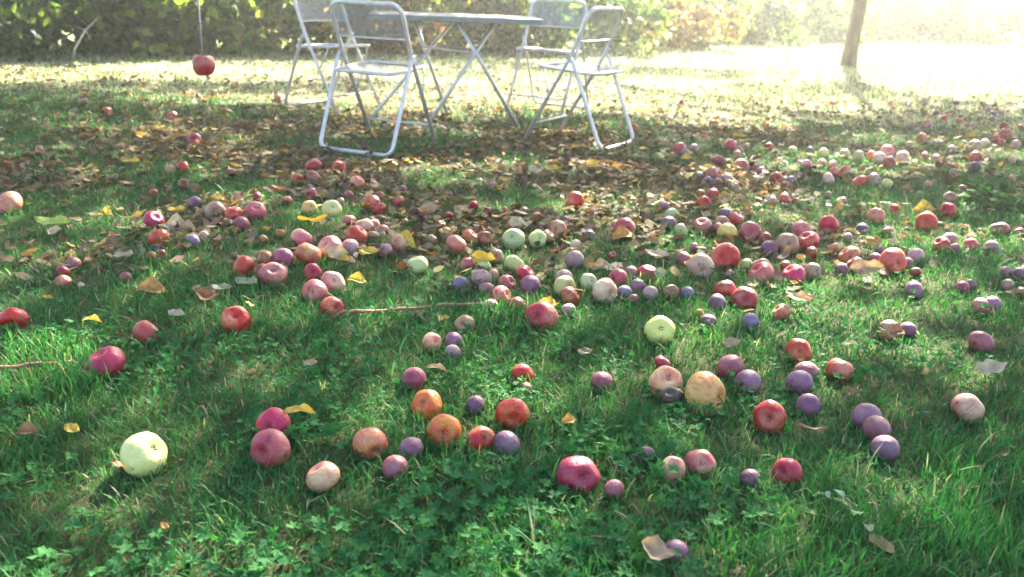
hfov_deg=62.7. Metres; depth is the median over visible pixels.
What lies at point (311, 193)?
apple
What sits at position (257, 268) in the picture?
apple
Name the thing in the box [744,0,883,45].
bright shrub
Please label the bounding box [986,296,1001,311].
plum
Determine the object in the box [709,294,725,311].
plum
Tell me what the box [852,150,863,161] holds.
apple
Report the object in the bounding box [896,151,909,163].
apple
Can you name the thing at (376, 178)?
leaf litter
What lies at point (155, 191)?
apple
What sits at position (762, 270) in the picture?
apple
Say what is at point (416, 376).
plum
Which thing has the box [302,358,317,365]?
fallen leaf
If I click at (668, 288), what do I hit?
apple
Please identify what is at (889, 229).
apple
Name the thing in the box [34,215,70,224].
fallen leaf
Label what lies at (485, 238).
apple
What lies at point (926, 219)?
apple
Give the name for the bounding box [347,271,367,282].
fallen leaf
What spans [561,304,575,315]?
plum
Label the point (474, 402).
plum
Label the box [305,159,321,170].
apple
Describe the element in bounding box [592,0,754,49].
dry shrub
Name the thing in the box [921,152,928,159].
apple
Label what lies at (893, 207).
apple
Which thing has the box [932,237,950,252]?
apple
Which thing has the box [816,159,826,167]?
apple
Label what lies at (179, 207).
fallen leaf
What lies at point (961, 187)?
apple
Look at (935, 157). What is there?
apple
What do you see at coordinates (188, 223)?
fallen leaf
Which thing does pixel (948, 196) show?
apple
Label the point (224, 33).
maple shrub
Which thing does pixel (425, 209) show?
fallen leaf
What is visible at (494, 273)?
apple
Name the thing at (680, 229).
apple
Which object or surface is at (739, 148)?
apple
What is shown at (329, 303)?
apple
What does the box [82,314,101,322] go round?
fallen leaf
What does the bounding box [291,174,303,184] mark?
apple
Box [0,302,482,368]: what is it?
fallen twig
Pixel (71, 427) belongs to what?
fallen leaf
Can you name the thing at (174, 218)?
fallen leaf
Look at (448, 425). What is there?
apple
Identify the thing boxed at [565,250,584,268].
plum
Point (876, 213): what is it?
apple
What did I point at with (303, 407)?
fallen leaf
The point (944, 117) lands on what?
apple
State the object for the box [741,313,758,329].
plum
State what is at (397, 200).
apple
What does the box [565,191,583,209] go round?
apple
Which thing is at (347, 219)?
apple
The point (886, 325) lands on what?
apple
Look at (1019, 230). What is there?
apple
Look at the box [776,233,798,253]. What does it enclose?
apple
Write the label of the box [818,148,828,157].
apple
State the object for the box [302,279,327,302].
apple
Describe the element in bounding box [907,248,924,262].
plum
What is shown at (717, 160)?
apple
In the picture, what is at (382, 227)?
apple
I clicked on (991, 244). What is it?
plum
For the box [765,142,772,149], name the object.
apple
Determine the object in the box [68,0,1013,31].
tall hedge
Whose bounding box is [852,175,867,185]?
apple
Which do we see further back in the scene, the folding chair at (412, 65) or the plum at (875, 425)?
the folding chair at (412, 65)
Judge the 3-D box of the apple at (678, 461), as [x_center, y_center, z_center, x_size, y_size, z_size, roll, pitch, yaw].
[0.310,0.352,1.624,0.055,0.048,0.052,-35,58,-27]
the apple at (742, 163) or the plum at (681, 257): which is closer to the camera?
the plum at (681, 257)
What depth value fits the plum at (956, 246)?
3.18 m
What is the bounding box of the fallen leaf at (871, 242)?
[866,238,881,245]
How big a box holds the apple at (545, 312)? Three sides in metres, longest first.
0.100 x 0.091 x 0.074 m
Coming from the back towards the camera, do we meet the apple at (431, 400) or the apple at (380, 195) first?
the apple at (380, 195)
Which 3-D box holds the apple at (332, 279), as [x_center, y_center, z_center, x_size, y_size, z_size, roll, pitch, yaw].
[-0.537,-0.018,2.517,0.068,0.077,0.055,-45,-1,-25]
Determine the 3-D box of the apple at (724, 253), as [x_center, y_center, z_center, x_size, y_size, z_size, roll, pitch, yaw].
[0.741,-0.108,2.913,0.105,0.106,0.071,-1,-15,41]
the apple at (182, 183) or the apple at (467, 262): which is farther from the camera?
the apple at (182, 183)
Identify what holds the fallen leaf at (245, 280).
on the ground at (160, 492)
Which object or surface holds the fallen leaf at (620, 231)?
on the ground at (160, 492)
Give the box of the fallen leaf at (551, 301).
[540,296,558,306]
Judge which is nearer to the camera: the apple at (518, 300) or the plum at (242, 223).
the apple at (518, 300)
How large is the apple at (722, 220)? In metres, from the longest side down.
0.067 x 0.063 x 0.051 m
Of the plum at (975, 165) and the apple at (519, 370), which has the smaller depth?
the apple at (519, 370)
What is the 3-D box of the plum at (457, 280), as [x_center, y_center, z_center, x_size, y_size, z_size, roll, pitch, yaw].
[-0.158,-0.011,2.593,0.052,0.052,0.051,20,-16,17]
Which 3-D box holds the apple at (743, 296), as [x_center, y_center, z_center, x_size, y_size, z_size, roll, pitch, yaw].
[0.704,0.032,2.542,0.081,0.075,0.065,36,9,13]
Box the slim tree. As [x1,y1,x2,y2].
[839,0,867,66]
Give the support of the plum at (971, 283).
on the ground at (160, 492)
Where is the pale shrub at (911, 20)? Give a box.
[838,0,1017,44]
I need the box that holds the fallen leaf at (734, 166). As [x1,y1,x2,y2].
[726,164,739,168]
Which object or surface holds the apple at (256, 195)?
on the ground at (160, 492)
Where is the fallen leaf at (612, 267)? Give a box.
[605,264,619,269]
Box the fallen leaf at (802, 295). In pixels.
[785,290,814,300]
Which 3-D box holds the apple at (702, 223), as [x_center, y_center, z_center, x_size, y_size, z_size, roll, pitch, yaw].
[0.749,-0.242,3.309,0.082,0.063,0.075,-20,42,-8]
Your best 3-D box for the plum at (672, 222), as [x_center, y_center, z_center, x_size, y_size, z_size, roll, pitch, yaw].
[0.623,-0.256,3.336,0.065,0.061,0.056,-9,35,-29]
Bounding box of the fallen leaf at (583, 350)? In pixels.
[578,347,592,353]
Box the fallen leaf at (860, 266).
[849,259,883,274]
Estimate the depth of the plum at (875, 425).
1.80 m
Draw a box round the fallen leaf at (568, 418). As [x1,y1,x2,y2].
[561,413,575,422]
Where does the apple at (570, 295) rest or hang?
on the ground at (160, 492)
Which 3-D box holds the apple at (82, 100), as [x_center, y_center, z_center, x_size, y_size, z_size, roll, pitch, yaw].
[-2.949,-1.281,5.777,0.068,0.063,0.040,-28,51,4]
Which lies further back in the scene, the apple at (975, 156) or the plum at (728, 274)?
the apple at (975, 156)
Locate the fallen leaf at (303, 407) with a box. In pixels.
[284,403,315,413]
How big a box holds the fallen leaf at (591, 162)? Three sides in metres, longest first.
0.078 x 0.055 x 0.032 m
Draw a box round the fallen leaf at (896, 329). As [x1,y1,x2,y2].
[889,323,904,334]
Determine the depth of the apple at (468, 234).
3.06 m
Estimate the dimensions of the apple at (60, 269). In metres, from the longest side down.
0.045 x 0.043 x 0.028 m
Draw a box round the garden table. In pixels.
[368,10,542,130]
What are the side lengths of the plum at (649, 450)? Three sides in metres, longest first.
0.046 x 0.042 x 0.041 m
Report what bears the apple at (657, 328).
on the ground at (160, 492)
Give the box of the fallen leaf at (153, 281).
[136,276,167,292]
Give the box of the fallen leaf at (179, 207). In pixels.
[167,205,184,210]
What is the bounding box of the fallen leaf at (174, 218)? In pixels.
[161,213,186,228]
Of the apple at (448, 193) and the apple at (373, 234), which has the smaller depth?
the apple at (373, 234)
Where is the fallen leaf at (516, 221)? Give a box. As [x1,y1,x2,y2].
[508,216,532,228]
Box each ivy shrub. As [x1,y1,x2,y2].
[0,0,90,61]
[0,0,191,58]
[215,0,367,55]
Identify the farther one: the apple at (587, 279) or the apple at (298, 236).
the apple at (298, 236)
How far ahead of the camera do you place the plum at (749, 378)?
2.00 m
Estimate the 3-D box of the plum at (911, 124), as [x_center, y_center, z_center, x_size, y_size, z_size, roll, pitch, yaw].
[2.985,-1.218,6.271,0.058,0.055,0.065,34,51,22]
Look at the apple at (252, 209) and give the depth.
3.16 m
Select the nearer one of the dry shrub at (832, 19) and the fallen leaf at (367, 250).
the fallen leaf at (367, 250)
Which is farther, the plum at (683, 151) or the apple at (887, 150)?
the apple at (887, 150)
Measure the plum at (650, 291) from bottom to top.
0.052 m
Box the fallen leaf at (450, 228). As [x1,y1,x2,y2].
[439,226,456,232]
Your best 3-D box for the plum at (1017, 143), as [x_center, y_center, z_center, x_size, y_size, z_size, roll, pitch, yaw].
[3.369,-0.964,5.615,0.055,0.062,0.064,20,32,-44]
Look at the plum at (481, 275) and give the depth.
2.62 m
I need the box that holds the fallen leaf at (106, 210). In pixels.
[98,206,111,214]
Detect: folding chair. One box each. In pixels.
[284,0,382,114]
[319,0,435,156]
[504,0,588,115]
[522,6,633,151]
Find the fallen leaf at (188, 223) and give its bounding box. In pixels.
[179,219,194,227]
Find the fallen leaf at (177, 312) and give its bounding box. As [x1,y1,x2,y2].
[168,309,184,315]
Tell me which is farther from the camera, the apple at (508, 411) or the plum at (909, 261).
the plum at (909, 261)
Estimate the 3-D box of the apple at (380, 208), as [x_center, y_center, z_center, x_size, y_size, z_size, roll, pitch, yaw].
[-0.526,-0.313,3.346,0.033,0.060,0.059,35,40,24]
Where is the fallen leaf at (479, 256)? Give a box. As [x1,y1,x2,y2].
[471,250,495,262]
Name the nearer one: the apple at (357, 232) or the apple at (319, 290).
the apple at (319, 290)
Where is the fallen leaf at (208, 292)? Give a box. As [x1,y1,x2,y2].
[196,285,219,299]
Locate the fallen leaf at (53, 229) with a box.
[47,225,61,233]
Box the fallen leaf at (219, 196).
[214,194,224,199]
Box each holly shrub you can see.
[525,0,683,54]
[665,0,820,46]
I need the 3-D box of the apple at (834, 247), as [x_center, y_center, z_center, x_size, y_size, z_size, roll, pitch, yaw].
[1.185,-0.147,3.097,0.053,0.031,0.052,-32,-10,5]
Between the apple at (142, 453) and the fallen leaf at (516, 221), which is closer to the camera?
the apple at (142, 453)
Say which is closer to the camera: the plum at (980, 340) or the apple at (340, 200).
the plum at (980, 340)
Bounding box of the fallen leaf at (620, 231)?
[612,225,632,239]
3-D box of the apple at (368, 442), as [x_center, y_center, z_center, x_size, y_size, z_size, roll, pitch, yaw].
[-0.281,0.306,1.664,0.068,0.068,0.057,-21,35,-18]
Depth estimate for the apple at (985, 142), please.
5.58 m
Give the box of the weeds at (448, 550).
[0,262,1023,576]
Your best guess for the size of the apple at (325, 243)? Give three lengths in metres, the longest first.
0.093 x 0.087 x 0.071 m
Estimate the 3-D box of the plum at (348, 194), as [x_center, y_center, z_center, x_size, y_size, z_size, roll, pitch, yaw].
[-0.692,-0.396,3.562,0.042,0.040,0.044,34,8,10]
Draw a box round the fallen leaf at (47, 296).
[43,294,52,297]
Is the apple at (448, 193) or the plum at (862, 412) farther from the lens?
the apple at (448, 193)
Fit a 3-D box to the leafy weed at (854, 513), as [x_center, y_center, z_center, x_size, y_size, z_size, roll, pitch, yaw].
[0.601,0.392,1.515,0.135,0.062,0.110,20,26,40]
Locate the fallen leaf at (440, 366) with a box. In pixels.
[426,363,446,370]
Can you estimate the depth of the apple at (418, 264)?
2.70 m
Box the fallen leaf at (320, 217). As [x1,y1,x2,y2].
[297,214,327,221]
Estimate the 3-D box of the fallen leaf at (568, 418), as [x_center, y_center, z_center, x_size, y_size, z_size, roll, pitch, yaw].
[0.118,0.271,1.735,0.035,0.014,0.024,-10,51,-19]
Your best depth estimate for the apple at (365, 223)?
3.07 m
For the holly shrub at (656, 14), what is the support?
on the ground at (160, 492)
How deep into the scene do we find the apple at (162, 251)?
2.70 m
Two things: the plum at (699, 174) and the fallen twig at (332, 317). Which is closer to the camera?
the fallen twig at (332, 317)
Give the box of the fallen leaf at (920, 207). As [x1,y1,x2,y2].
[913,199,936,213]
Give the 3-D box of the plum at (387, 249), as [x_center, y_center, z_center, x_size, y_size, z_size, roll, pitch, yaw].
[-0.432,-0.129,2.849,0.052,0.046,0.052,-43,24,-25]
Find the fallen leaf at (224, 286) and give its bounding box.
[211,283,231,288]
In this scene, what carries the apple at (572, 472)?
on the ground at (160, 492)
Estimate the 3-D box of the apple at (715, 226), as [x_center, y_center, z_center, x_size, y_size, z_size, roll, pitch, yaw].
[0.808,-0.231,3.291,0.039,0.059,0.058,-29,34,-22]
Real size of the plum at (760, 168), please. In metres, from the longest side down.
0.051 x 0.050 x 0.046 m
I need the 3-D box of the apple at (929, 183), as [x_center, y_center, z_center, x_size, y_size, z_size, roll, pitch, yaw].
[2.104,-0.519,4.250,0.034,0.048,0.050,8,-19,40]
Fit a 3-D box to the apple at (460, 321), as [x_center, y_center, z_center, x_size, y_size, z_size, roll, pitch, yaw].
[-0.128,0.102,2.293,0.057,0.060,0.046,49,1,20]
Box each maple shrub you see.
[79,0,270,55]
[367,0,557,51]
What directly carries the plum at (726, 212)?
on the ground at (160, 492)
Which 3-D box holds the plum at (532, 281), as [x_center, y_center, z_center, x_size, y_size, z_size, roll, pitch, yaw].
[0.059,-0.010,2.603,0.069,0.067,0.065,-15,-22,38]
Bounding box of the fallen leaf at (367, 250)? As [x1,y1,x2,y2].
[358,246,379,254]
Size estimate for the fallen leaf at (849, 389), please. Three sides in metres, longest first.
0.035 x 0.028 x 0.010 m
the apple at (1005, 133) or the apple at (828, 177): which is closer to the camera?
the apple at (828, 177)
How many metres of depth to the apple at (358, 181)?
3.74 m
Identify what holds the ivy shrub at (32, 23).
on the ground at (160, 492)
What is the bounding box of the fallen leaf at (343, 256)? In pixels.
[338,253,351,260]
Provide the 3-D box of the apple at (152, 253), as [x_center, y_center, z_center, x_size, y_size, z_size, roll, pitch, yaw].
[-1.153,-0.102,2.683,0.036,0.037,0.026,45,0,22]
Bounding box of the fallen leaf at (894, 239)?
[890,236,899,242]
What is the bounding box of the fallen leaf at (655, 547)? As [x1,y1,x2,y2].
[641,534,675,559]
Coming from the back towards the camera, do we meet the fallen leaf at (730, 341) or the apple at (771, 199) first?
the apple at (771, 199)
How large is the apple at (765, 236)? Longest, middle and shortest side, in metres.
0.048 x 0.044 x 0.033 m
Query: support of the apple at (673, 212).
on the ground at (160, 492)
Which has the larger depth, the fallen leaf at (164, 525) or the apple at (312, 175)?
the apple at (312, 175)
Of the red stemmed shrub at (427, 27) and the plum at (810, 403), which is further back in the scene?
the red stemmed shrub at (427, 27)
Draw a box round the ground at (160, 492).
[0,22,1023,576]
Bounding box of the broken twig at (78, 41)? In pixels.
[71,16,99,60]
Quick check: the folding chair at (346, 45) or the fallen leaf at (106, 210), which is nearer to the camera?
the fallen leaf at (106, 210)
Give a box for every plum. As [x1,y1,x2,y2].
[65,257,81,270]
[119,272,131,282]
[151,245,162,250]
[186,234,199,247]
[187,196,202,209]
[233,217,249,231]
[272,248,293,267]
[342,239,358,254]
[344,190,353,199]
[377,243,391,256]
[382,455,407,480]
[399,185,406,193]
[399,437,423,458]
[401,367,425,391]
[444,332,461,347]
[445,344,460,358]
[452,277,467,291]
[465,395,484,415]
[471,269,491,287]
[478,282,493,296]
[493,430,520,457]
[520,275,540,295]
[555,269,572,279]
[560,216,569,221]
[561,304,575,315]
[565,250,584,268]
[584,230,594,239]
[591,371,612,391]
[603,479,623,499]
[617,285,631,298]
[624,266,637,278]
[629,279,645,293]
[629,294,638,303]
[635,446,654,466]
[642,286,657,301]
[659,201,668,210]
[661,216,676,230]
[665,539,689,565]
[675,252,690,266]
[680,148,689,156]
[680,286,693,299]
[690,144,698,151]
[690,243,698,251]
[696,172,703,178]
[701,314,716,327]
[704,176,711,184]
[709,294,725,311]
[711,178,722,187]
[717,354,743,378]
[718,208,730,217]
[722,173,732,183]
[725,270,733,277]
[730,184,738,191]
[734,369,761,395]
[739,469,759,488]
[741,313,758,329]
[756,166,765,173]
[761,240,777,255]
[785,176,796,184]
[785,370,812,395]
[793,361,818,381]
[795,393,820,417]
[806,146,813,152]
[835,263,847,274]
[843,233,852,240]
[852,403,881,428]
[856,223,868,232]
[862,415,891,440]
[868,253,879,260]
[870,435,899,461]
[875,246,884,253]
[900,322,916,337]
[905,141,912,147]
[905,281,922,298]
[906,257,912,268]
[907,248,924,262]
[908,121,915,128]
[914,127,920,133]
[926,122,933,128]
[942,232,958,243]
[946,145,955,152]
[948,243,961,251]
[954,281,969,292]
[966,279,976,289]
[968,161,980,171]
[968,331,994,352]
[983,240,999,253]
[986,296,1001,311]
[989,111,996,115]
[989,116,995,121]
[999,266,1012,277]
[1001,279,1013,290]
[1011,140,1020,148]
[1012,267,1023,281]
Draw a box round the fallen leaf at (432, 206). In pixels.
[420,201,440,212]
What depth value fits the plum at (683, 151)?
4.81 m
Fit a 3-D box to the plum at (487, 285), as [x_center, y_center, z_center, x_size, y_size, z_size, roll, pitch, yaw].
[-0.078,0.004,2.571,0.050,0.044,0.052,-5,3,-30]
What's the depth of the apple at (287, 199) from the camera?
3.41 m
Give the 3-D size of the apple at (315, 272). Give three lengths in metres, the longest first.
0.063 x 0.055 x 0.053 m
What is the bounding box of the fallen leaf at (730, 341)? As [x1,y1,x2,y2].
[722,337,741,346]
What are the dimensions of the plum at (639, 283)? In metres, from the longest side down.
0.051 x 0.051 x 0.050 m
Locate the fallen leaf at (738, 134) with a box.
[734,132,746,136]
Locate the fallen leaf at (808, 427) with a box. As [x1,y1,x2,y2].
[796,421,827,429]
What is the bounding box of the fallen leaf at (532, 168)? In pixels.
[528,165,543,172]
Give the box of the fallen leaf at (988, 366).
[977,358,1007,374]
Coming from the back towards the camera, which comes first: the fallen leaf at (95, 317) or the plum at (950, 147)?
the plum at (950, 147)
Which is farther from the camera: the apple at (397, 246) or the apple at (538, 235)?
the apple at (538, 235)
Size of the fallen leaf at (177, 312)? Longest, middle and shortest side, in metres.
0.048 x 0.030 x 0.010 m
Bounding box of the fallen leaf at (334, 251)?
[327,245,348,258]
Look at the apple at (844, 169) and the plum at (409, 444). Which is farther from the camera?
the apple at (844, 169)
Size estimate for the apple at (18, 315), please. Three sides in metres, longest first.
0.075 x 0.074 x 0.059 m
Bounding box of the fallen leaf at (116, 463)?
[112,459,127,467]
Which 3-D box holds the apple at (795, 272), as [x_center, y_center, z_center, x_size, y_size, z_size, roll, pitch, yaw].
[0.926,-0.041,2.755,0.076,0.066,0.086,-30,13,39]
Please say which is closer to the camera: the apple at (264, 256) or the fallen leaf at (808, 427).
the fallen leaf at (808, 427)
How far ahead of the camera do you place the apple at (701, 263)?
2.78 m
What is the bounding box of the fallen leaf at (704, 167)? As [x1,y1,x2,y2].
[699,164,714,169]
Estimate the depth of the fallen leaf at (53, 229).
2.92 m
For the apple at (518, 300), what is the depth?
2.44 m
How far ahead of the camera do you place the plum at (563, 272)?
2.67 m
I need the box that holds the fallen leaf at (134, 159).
[120,157,139,162]
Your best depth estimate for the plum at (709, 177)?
4.17 m
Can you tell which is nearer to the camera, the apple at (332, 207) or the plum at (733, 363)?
the plum at (733, 363)
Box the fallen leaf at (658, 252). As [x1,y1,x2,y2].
[644,248,669,256]
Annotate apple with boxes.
[0,191,22,215]
[0,307,28,331]
[35,145,44,153]
[54,275,72,288]
[56,265,70,275]
[78,98,88,106]
[86,346,125,380]
[102,107,112,116]
[120,432,167,477]
[133,320,158,345]
[143,211,164,228]
[145,251,156,261]
[147,229,168,244]
[149,189,157,194]
[156,249,166,258]
[165,165,175,173]
[167,111,176,120]
[177,161,188,173]
[178,179,188,189]
[187,133,201,143]
[192,0,215,75]
[198,231,209,242]
[205,201,225,219]
[221,306,250,333]
[224,207,242,219]
[232,256,254,277]
[244,201,265,220]
[250,429,290,468]
[252,264,264,277]
[253,192,260,201]
[255,407,290,435]
[257,250,271,263]
[258,235,267,243]
[258,262,287,286]
[274,94,280,100]
[274,229,285,237]
[282,196,292,204]
[290,228,312,245]
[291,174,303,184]
[295,243,320,264]
[301,200,317,214]
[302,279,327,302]
[304,263,321,280]
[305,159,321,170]
[305,188,316,199]
[306,170,320,184]
[306,461,339,492]
[318,236,342,259]
[320,271,344,293]
[320,296,343,315]
[321,200,341,217]
[331,161,345,174]
[336,198,343,205]
[342,215,354,225]
[345,225,367,243]
[350,176,364,188]
[353,427,387,459]
[355,218,373,231]
[365,195,379,210]
[367,231,377,241]
[371,219,379,230]
[373,203,386,214]
[375,192,384,201]
[379,225,388,233]
[390,234,406,251]
[392,196,403,207]
[400,218,407,226]
[406,256,427,273]
[411,389,441,421]
[422,332,441,351]
[426,414,460,447]
[427,234,436,242]
[435,220,445,228]
[440,227,451,239]
[443,212,452,221]
[444,191,451,198]
[446,235,466,253]
[454,315,474,334]
[460,257,474,270]
[463,230,476,243]
[466,426,494,452]
[468,201,478,210]
[476,262,490,270]
[478,231,492,246]
[482,299,497,311]
[489,249,503,263]
[489,269,498,281]
[492,286,510,304]
[495,398,529,429]
[498,275,515,292]
[501,206,508,211]
[501,228,524,248]
[504,255,524,272]
[509,297,524,310]
[511,364,533,382]
[515,265,533,279]
[519,207,528,215]
[520,382,531,394]
[524,301,557,331]
[528,230,546,247]
[531,212,541,222]
[543,230,554,242]
[549,220,566,237]
[553,275,575,296]
[556,456,599,494]
[560,287,579,305]
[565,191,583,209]
[569,239,580,250]
[580,273,596,291]
[592,278,616,303]
[608,252,615,259]
[608,268,627,285]
[613,218,635,237]
[631,124,638,131]
[637,265,656,281]
[644,315,674,344]
[649,365,682,396]
[654,356,670,366]
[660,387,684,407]
[661,456,685,483]
[663,284,679,300]
[664,208,678,221]
[673,142,685,153]
[674,223,686,236]
[684,449,716,479]
[685,371,725,415]
[687,253,713,278]
[692,217,711,234]
[694,309,703,317]
[695,189,704,195]
[696,196,710,209]
[706,167,721,179]
[707,188,718,199]
[711,155,726,167]
[711,223,721,235]
[711,242,739,270]
[714,280,735,297]
[715,216,729,224]
[717,223,736,240]
[724,139,735,149]
[728,212,743,225]
[731,286,757,309]
[733,150,740,158]
[733,159,748,172]
[736,146,743,152]
[738,221,760,241]
[740,258,751,269]
[748,262,773,284]
[749,258,769,269]
[752,399,785,433]
[759,232,771,242]
[764,195,776,206]
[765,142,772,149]
[769,172,782,184]
[771,304,790,320]
[772,458,802,487]
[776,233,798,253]
[779,192,791,204]
[780,260,791,271]
[782,264,805,285]
[785,338,811,364]
[787,146,796,155]
[792,198,799,204]
[792,221,810,235]
[798,231,819,250]
[801,159,811,169]
[805,263,820,278]
[806,246,816,259]
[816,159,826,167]
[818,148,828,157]
[818,215,838,234]
[823,173,833,184]
[824,191,831,199]
[826,243,839,253]
[826,358,853,380]
[828,160,836,169]
[828,167,838,176]
[835,196,846,204]
[838,246,860,262]
[839,149,849,158]
[839,165,851,175]
[846,257,860,270]
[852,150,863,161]
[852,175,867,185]
[865,208,885,224]
[866,150,875,160]
[867,172,880,186]
[873,152,885,163]
[878,320,900,340]
[879,248,906,273]
[880,145,893,156]
[880,227,891,236]
[881,178,892,188]
[883,156,895,167]
[887,204,899,215]
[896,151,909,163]
[909,267,921,276]
[915,211,937,231]
[916,133,926,142]
[921,119,931,125]
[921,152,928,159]
[924,181,931,189]
[931,154,940,162]
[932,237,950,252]
[938,202,956,217]
[940,114,947,120]
[942,192,957,203]
[949,168,958,176]
[950,393,984,424]
[957,185,966,192]
[962,238,978,251]
[965,140,982,151]
[969,151,981,161]
[971,297,989,315]
[981,139,989,146]
[988,222,1009,237]
[991,135,999,142]
[997,139,1004,145]
[998,128,1012,139]
[999,122,1008,128]
[1008,155,1016,163]
[1009,174,1015,180]
[1013,228,1023,237]
[1017,287,1023,296]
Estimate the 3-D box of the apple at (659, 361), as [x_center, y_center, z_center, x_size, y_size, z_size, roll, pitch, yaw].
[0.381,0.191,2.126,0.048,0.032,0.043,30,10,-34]
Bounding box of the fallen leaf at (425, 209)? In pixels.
[418,207,431,211]
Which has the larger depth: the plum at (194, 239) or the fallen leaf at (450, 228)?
the fallen leaf at (450, 228)
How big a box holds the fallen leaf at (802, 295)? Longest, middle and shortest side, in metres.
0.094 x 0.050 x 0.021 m
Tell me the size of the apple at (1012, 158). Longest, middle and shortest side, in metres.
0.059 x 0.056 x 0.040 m
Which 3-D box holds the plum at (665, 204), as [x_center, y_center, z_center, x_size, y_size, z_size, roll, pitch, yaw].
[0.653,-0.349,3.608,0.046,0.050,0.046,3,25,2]
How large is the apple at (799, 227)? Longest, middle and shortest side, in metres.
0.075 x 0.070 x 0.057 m
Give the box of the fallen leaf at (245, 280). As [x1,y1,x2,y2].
[235,276,256,283]
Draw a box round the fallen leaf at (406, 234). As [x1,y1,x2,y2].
[395,230,416,247]
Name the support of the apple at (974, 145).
on the ground at (160, 492)
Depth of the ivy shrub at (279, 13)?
10.26 m
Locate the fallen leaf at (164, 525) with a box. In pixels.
[160,522,168,527]
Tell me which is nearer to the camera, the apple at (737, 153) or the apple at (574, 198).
the apple at (574, 198)
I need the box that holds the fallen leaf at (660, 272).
[654,267,667,277]
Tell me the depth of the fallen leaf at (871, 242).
3.16 m
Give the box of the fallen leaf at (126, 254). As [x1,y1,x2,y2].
[113,249,132,256]
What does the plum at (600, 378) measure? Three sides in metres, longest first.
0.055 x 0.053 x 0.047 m
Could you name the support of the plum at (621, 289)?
on the ground at (160, 492)
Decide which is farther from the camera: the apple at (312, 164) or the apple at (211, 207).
the apple at (312, 164)
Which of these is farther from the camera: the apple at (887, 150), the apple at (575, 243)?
the apple at (887, 150)
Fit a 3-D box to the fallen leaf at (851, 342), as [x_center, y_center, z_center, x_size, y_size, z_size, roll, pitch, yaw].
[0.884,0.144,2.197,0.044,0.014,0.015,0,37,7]
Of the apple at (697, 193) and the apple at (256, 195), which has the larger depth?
the apple at (697, 193)
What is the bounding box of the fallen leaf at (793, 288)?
[786,286,799,289]
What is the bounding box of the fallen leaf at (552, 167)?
[542,164,560,169]
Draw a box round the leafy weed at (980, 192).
[953,176,1023,214]
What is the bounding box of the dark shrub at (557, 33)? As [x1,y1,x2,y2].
[434,0,589,54]
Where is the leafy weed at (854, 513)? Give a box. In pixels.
[805,489,873,532]
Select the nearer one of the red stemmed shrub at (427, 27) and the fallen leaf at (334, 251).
the fallen leaf at (334, 251)
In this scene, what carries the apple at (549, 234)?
on the ground at (160, 492)
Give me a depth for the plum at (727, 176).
4.20 m
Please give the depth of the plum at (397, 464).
1.57 m
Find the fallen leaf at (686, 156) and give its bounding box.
[681,153,690,158]
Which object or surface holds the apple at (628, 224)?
on the ground at (160, 492)
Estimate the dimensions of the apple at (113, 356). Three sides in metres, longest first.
0.091 x 0.084 x 0.069 m
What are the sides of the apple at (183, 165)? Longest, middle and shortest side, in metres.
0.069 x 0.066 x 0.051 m
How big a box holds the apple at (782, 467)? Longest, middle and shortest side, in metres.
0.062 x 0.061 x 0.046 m
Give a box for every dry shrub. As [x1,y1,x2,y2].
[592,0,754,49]
[822,3,923,37]
[926,0,1023,42]
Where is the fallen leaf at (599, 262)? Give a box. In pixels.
[592,257,609,269]
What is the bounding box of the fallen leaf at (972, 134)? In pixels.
[965,132,981,136]
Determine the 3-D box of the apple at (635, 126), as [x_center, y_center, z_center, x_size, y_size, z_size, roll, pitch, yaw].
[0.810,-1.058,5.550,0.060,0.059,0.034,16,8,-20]
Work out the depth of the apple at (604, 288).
2.54 m
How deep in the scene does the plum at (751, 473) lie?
1.60 m
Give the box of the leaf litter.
[0,42,1023,572]
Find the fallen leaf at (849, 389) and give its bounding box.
[844,385,858,393]
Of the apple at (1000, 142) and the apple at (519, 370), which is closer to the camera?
the apple at (519, 370)
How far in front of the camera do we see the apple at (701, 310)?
2.43 m
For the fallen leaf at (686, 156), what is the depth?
4.64 m
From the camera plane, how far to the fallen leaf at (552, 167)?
4.18 m
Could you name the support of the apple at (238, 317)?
on the ground at (160, 492)
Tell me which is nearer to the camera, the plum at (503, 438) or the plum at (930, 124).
the plum at (503, 438)
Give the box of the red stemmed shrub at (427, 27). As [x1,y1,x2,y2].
[280,0,455,56]
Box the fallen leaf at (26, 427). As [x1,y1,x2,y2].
[16,421,39,433]
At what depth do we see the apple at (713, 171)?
4.23 m
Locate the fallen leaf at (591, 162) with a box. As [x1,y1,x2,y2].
[585,159,599,166]
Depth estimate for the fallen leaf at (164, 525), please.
1.36 m
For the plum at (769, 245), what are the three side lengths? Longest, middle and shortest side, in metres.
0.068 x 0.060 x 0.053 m
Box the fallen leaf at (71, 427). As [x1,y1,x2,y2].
[64,423,78,431]
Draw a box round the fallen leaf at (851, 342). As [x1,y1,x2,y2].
[841,340,858,344]
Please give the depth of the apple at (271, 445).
1.61 m
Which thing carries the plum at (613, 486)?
on the ground at (160, 492)
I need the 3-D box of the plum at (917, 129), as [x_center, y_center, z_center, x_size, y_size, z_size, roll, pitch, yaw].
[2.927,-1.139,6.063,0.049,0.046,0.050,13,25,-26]
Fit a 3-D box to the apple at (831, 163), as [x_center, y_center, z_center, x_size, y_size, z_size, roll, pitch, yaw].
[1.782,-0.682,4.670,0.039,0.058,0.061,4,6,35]
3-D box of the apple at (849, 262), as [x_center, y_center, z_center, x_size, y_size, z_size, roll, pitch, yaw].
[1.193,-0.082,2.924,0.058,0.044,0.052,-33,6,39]
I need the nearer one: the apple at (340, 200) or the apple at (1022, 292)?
the apple at (1022, 292)
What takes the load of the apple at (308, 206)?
on the ground at (160, 492)

